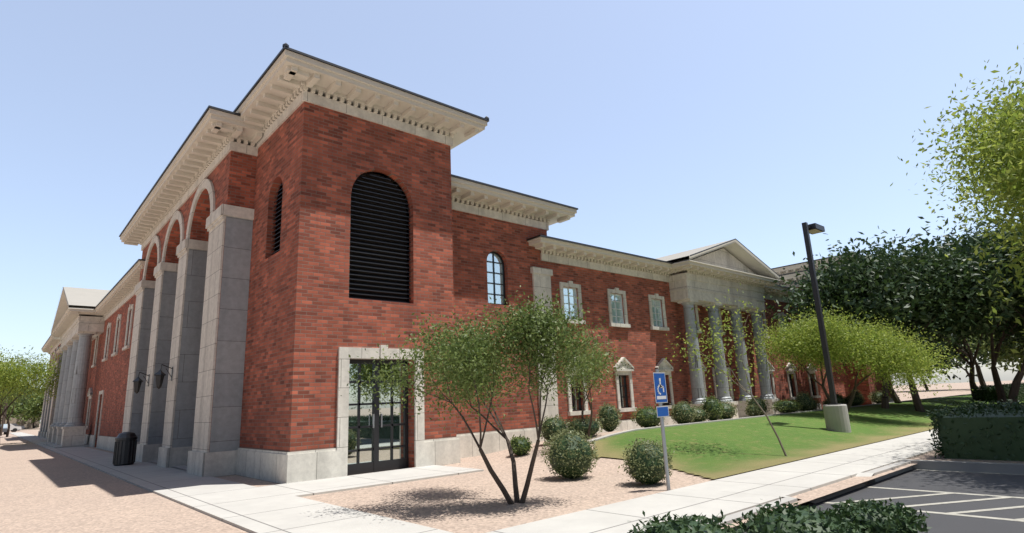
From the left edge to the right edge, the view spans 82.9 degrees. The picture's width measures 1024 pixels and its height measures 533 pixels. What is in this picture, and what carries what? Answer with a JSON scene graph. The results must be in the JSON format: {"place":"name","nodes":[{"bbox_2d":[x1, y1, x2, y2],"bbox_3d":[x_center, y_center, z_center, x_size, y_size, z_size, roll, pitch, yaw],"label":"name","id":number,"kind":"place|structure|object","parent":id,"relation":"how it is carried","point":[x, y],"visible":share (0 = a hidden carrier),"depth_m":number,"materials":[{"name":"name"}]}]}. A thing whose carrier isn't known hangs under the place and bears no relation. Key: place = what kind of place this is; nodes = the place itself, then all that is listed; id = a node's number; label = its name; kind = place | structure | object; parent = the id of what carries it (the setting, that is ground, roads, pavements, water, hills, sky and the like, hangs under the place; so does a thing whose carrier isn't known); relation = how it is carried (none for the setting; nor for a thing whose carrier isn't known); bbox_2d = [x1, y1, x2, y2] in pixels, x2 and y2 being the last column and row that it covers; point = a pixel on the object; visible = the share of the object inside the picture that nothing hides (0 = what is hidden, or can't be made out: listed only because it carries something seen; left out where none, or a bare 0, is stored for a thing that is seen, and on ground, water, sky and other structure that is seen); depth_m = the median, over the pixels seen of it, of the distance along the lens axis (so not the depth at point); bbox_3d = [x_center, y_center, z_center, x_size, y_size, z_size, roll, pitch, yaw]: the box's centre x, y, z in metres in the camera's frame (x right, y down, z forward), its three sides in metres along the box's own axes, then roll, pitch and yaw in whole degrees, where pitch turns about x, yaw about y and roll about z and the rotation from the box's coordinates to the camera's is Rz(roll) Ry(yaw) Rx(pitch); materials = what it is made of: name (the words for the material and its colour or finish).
{"place":"outdoors","nodes":[
{"label":"outdoors","id":0,"kind":"place"},
{"bbox_2d":[0,398,933,532],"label":"gravel","id":1,"kind":"structure","parent":0,"point":[43,490],"depth_m":9.34,"materials":[{"name":"beige gravel"}]},
{"bbox_2d":[3,424,6,434],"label":"car","id":2,"kind":"object","parent":1,"relation":"on","point":[5,428],"visible":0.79,"depth_m":77.61,"materials":[{"name":"white metal"}]},
{"bbox_2d":[7,424,21,431],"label":"car","id":3,"kind":"object","parent":1,"relation":"on","point":[13,428],"visible":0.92,"depth_m":97.39,"materials":[{"name":"white metal"}]},
{"bbox_2d":[341,285,631,504],"bbox_3d":[-0.299,1.893,8.652,4.129,3.282,3.306,-8,-14,24],"label":"tree","id":4,"kind":"object","parent":1,"relation":"on","point":[466,359],"visible":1,"depth_m":8.19,"materials":[{"name":"green plant"}]},
{"bbox_2d":[510,434,532,455],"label":"shrub","id":5,"kind":"object","parent":1,"relation":"on","point":[520,446],"visible":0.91,"depth_m":14.04,"materials":[{"name":"green plant"}]},
{"bbox_2d":[537,414,570,442],"bbox_3d":[1.134,4.358,15.482,0.956,0.807,0.956,1,-14,-15],"label":"shrub","id":6,"kind":"object","parent":1,"relation":"on","point":[550,426],"visible":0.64,"depth_m":15.31,"materials":[{"name":"green plant"}]},
{"bbox_2d":[541,426,599,478],"bbox_3d":[1.083,3.369,10.531,1.137,1.014,1.162,9,-17,-40],"label":"shrub","id":7,"kind":"object","parent":1,"relation":"on","point":[570,455],"visible":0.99,"depth_m":10.25,"materials":[{"name":"green plant"}]},
{"bbox_2d":[540,328,628,437],"bbox_3d":[2.043,3.119,15.151,2.312,2.931,4.561,-6,-14,16],"label":"tree","id":8,"kind":"object","parent":1,"relation":"on","point":[590,374],"visible":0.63,"depth_m":14.98,"materials":[{"name":"green plant"}]},
{"bbox_2d":[567,415,603,435],"bbox_3d":[1.945,4.370,15.782,1.168,0.650,1.244,-5,-13,9],"label":"shrub","id":9,"kind":"object","parent":1,"relation":"on","point":[578,424],"visible":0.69,"depth_m":15.47,"materials":[{"name":"green plant"}]},
{"bbox_2d":[595,402,621,431],"bbox_3d":[2.825,4.466,17.118,0.884,0.923,0.800,-10,-15,29],"label":"shrub","id":10,"kind":"object","parent":1,"relation":"on","point":[609,415],"visible":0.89,"depth_m":16.92,"materials":[{"name":"green plant"}]},
{"bbox_2d":[617,438,674,484],"bbox_3d":[2.184,3.172,9.410,1.028,0.794,0.924,9,-17,-40],"label":"shrub","id":11,"kind":"object","parent":1,"relation":"on","point":[644,461],"visible":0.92,"depth_m":9.18,"materials":[{"name":"green plant"}]},
{"bbox_2d":[630,404,667,427],"bbox_3d":[4.104,4.533,17.552,1.206,0.795,1.107,9,-17,-40],"label":"shrub","id":12,"kind":"object","parent":1,"relation":"on","point":[645,417],"visible":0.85,"depth_m":17.29,"materials":[{"name":"green plant"}]},
{"bbox_2d":[669,401,697,423],"bbox_3d":[5.489,4.732,18.777,0.951,0.841,1.000,9,-17,-40],"label":"shrub","id":13,"kind":"object","parent":1,"relation":"on","point":[681,412],"visible":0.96,"depth_m":18.54,"materials":[{"name":"green plant"}]},
{"bbox_2d":[691,405,710,422],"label":"shrub","id":14,"kind":"object","parent":1,"relation":"on","point":[702,415],"visible":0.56,"depth_m":19.54,"materials":[{"name":"green plant"}]},
{"bbox_2d":[699,393,723,420],"bbox_3d":[6.844,4.842,19.854,0.801,0.990,0.807,-12,-16,36],"label":"shrub","id":15,"kind":"object","parent":1,"relation":"on","point":[713,407],"visible":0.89,"depth_m":19.65,"materials":[{"name":"green plant"}]},
{"bbox_2d":[718,400,737,419],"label":"shrub","id":16,"kind":"object","parent":1,"relation":"on","point":[728,410],"visible":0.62,"depth_m":20.46,"materials":[{"name":"green plant"}]},
{"bbox_2d":[744,403,764,416],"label":"shrub","id":17,"kind":"object","parent":1,"relation":"on","point":[753,410],"visible":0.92,"depth_m":21.25,"materials":[{"name":"green plant"}]},
{"bbox_2d":[742,397,769,415],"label":"shrub","id":18,"kind":"object","parent":1,"relation":"on","point":[762,404],"visible":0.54,"depth_m":21.84,"materials":[{"name":"green plant"}]},
{"bbox_2d":[589,394,970,443],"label":"mow kerb","id":19,"kind":"structure","parent":1,"relation":"on","point":[610,435],"depth_m":18.24,"materials":[{"name":"concrete"}]},
{"bbox_2d":[771,399,803,412],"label":"shrub","id":20,"kind":"object","parent":1,"relation":"on","point":[786,406],"visible":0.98,"depth_m":23.14,"materials":[{"name":"green plant"}]},
{"bbox_2d":[795,391,814,410],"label":"shrub","id":21,"kind":"object","parent":1,"relation":"on","point":[805,400],"visible":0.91,"depth_m":24.56,"materials":[{"name":"green plant"}]},
{"bbox_2d":[811,396,820,409],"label":"shrub","id":22,"kind":"object","parent":1,"relation":"on","point":[815,405],"visible":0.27,"depth_m":25.28,"materials":[{"name":"green plant"}]},
{"bbox_2d":[822,399,838,404],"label":"shrub","id":23,"kind":"object","parent":1,"relation":"on","point":[826,402],"visible":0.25,"depth_m":26.22,"materials":[{"name":"green plant"}]},
{"bbox_2d":[825,392,846,403],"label":"shrub","id":24,"kind":"object","parent":1,"relation":"on","point":[840,399],"visible":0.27,"depth_m":27.41,"materials":[{"name":"green plant"}]},
{"bbox_2d":[735,300,972,411],"bbox_3d":[11.920,3.242,20.708,5.250,4.268,7.048,9,-17,-40],"label":"palo verde tree","id":25,"kind":"object","parent":1,"relation":"on","point":[880,349],"visible":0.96,"depth_m":20.01,"materials":[{"name":"green plant"}]},
{"bbox_2d":[842,395,866,405],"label":"shrub","id":26,"kind":"object","parent":1,"relation":"on","point":[857,400],"visible":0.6,"depth_m":27.69,"materials":[{"name":"green plant"}]},
{"bbox_2d":[847,388,865,401],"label":"shrub","id":27,"kind":"object","parent":1,"relation":"on","point":[858,392],"visible":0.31,"depth_m":29.31,"materials":[{"name":"green plant"}]},
{"bbox_2d":[868,391,890,402],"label":"shrub","id":28,"kind":"object","parent":1,"relation":"on","point":[876,397],"visible":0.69,"depth_m":30.05,"materials":[{"name":"green plant"}]},
{"bbox_2d":[791,235,1017,408],"bbox_3d":[16.900,2.422,25.093,8.601,7.610,8.063,9,-17,-40],"label":"dark tree","id":29,"kind":"object","parent":1,"relation":"on","point":[885,402],"visible":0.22,"depth_m":23.70,"materials":[{"name":"green plant"}]},
{"bbox_2d":[923,258,1023,408],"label":"dark tree","id":30,"kind":"object","parent":1,"relation":"on","point":[998,334],"visible":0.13,"depth_m":27.20,"materials":[{"name":"green plant"}]},
{"bbox_2d":[10,429,938,532],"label":"sidewalk","id":31,"kind":"structure","parent":0,"point":[283,508],"depth_m":8.88,"materials":[{"name":"concrete"}]},
{"bbox_2d":[112,432,137,465],"bbox_3d":[-11.715,5.510,17.561,0.580,0.960,0.571,9,-17,-40],"label":"trash can","id":32,"kind":"object","parent":31,"relation":"on","point":[125,445],"visible":1,"depth_m":17.36,"materials":[{"name":"metal"}]},
{"bbox_2d":[0,0,1023,421],"label":"sky","id":33,"kind":"structure","parent":0,"point":[670,127],"materials":[{"name":"blue"}]},
{"bbox_2d":[2,380,1023,509],"bbox_3d":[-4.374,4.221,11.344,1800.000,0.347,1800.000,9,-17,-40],"label":"ground","id":34,"kind":"structure","parent":0,"point":[958,389],"depth_m":103.11,"materials":[{"name":"beige soil"}]},
{"bbox_2d":[0,362,20,435],"bbox_3d":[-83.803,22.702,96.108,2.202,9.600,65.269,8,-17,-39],"label":"tree","id":35,"kind":"object","parent":34,"relation":"on","point":[3,420],"visible":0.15,"depth_m":71.52,"materials":[{"name":"brown plant"}]},
{"bbox_2d":[0,395,29,419],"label":"tree","id":36,"kind":"object","parent":34,"relation":"on","point":[10,408],"visible":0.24,"depth_m":129.30,"materials":[{"name":"green plant"}]},
{"bbox_2d":[1,385,36,422],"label":"tree","id":37,"kind":"object","parent":34,"relation":"on","point":[21,404],"visible":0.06,"depth_m":138.41,"materials":[{"name":"green plant"}]},
{"bbox_2d":[1,413,40,427],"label":"buildings","id":38,"kind":"structure","parent":34,"relation":"on","point":[22,423],"depth_m":158.89,"materials":[{"name":"paint"}]},
{"bbox_2d":[0,378,44,436],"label":"tree","id":39,"kind":"object","parent":34,"relation":"on","point":[8,422],"visible":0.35,"depth_m":63.48,"materials":[{"name":"green plant"}]},
{"bbox_2d":[6,383,40,418],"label":"tree","id":40,"kind":"object","parent":34,"relation":"on","point":[23,411],"visible":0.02,"depth_m":144.47,"materials":[{"name":"green plant"}]},
{"bbox_2d":[6,382,44,426],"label":"tree","id":41,"kind":"object","parent":34,"relation":"on","point":[37,407],"visible":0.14,"depth_m":132.49,"materials":[{"name":"green plant"}]},
{"bbox_2d":[0,345,62,430],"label":"tree","id":42,"kind":"object","parent":34,"relation":"on","point":[9,381],"visible":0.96,"depth_m":41.51,"materials":[{"name":"green plant"}]},
{"bbox_2d":[38,43,893,483],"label":"building","id":43,"kind":"structure","parent":34,"relation":"on","point":[302,227],"depth_m":15.16,"materials":[{"name":"brick"}]},
{"bbox_2d":[133,372,149,393],"bbox_3d":[-12.293,3.848,19.183,0.460,0.711,0.300,9,-17,-40],"label":"wall lantern","id":44,"kind":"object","parent":43,"relation":"attached to","point":[137,381],"depth_m":19.08,"materials":[{"name":"metal"}]},
{"bbox_2d":[154,364,172,388],"bbox_3d":[-10.061,3.172,16.710,0.460,0.711,0.300,9,-17,-40],"label":"wall lantern","id":45,"kind":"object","parent":43,"relation":"attached to","point":[159,375],"depth_m":16.61,"materials":[{"name":"metal"}]},
{"bbox_2d":[653,369,670,490],"bbox_3d":[2.304,2.519,8.828,0.310,1.880,0.064,9,-17,-40],"label":"parking sign","id":46,"kind":"object","parent":34,"relation":"on","point":[660,389],"visible":0.83,"depth_m":8.88,"materials":[{"name":"metal"}]},
{"bbox_2d":[774,259,941,402],"bbox_3d":[16.925,3.379,28.318,8.611,7.905,8.207,-1,-13,-6],"label":"dense tree","id":47,"kind":"object","parent":34,"relation":"on","point":[895,398],"visible":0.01,"depth_m":28.25,"materials":[{"name":"green plant"}]},
{"bbox_2d":[766,218,1023,411],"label":"dense tree","id":48,"kind":"object","parent":34,"relation":"on","point":[841,292],"visible":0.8,"depth_m":23.48,"materials":[{"name":"green plant"}]},
{"bbox_2d":[892,342,956,389],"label":"tree","id":49,"kind":"object","parent":34,"relation":"on","point":[926,386],"depth_m":101.79,"materials":[{"name":"green plant"}]},
{"bbox_2d":[922,332,986,386],"bbox_3d":[29.756,3.951,39.965,11.212,10.844,10.160,-5,-13,9],"label":"tree","id":50,"kind":"object","parent":34,"relation":"on","point":[980,375],"visible":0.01,"depth_m":38.97,"materials":[{"name":"green plant"}]},
{"bbox_2d":[890,46,1023,371],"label":"tree","id":51,"kind":"object","parent":34,"relation":"on","point":[1000,145],"visible":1,"depth_m":10.85,"materials":[{"name":"green plant"}]},
{"bbox_2d":[901,332,1012,388],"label":"tree line","id":52,"kind":"object","parent":34,"relation":"on","point":[960,358],"visible":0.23,"depth_m":91.96,"materials":[{"name":"green plant"}]},
{"bbox_2d":[898,204,1023,405],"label":"dense tree","id":53,"kind":"object","parent":34,"relation":"on","point":[1017,379],"visible":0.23,"depth_m":23.98,"materials":[{"name":"green plant"}]},
{"bbox_2d":[910,237,1023,397],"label":"dense tree","id":54,"kind":"object","parent":34,"relation":"on","point":[971,363],"depth_m":32.42,"materials":[{"name":"green plant"}]},
{"bbox_2d":[957,330,1023,373],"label":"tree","id":55,"kind":"object","parent":34,"relation":"on","point":[1010,357],"visible":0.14,"depth_m":81.48,"materials":[{"name":"green plant"}]},
{"bbox_2d":[972,382,1023,402],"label":"hedge","id":56,"kind":"object","parent":34,"relation":"on","point":[985,393],"visible":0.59,"depth_m":31.66,"materials":[{"name":"green plant"}]},
{"bbox_2d":[988,319,1023,341],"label":"dense tree","id":57,"kind":"object","parent":34,"relation":"on","point":[1015,327],"visible":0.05,"depth_m":26.26,"materials":[{"name":"green plant"}]},
{"bbox_2d":[591,395,1022,478],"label":"lawn","id":58,"kind":"structure","parent":0,"point":[714,450],"depth_m":14.60,"materials":[{"name":"green plant"}]},
{"bbox_2d":[665,284,787,455],"bbox_3d":[4.930,2.349,12.996,3.141,3.864,2.408,9,-17,-40],"label":"young tree","id":59,"kind":"object","parent":58,"relation":"on","point":[729,376],"visible":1,"depth_m":12.97,"materials":[{"name":"green plant"}]},
{"bbox_2d":[802,222,850,432],"bbox_3d":[9.488,1.774,17.512,1.310,6.350,0.620,9,-17,-40],"label":"lamp post","id":60,"kind":"object","parent":58,"relation":"on","point":[836,416],"visible":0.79,"depth_m":17.03,"materials":[{"name":"metal"}]},
{"bbox_2d":[708,461,1023,532],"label":"parking lot","id":61,"kind":"structure","parent":0,"point":[963,502],"depth_m":7.81,"materials":[{"name":"concrete"}]},
{"bbox_2d":[627,510,750,532],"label":"shrub","id":62,"kind":"object","parent":61,"relation":"on","point":[686,524],"visible":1,"depth_m":4.66,"materials":[{"name":"green plant"}]},
{"bbox_2d":[732,497,870,532],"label":"shrub","id":63,"kind":"object","parent":61,"relation":"on","point":[783,519],"visible":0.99,"depth_m":4.96,"materials":[{"name":"green plant"}]},
{"bbox_2d":[829,498,931,532],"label":"shrub","id":64,"kind":"object","parent":61,"relation":"on","point":[875,517],"visible":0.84,"depth_m":5.31,"materials":[{"name":"green plant"}]},
{"bbox_2d":[901,450,1023,473],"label":"island kerb","id":65,"kind":"structure","parent":61,"relation":"on","point":[928,461],"depth_m":9.93,"materials":[{"name":"concrete"}]},
{"bbox_2d":[926,396,1023,460],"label":"hedge","id":66,"kind":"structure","parent":65,"relation":"on","point":[982,430],"depth_m":10.46,"materials":[{"name":"green plant"}]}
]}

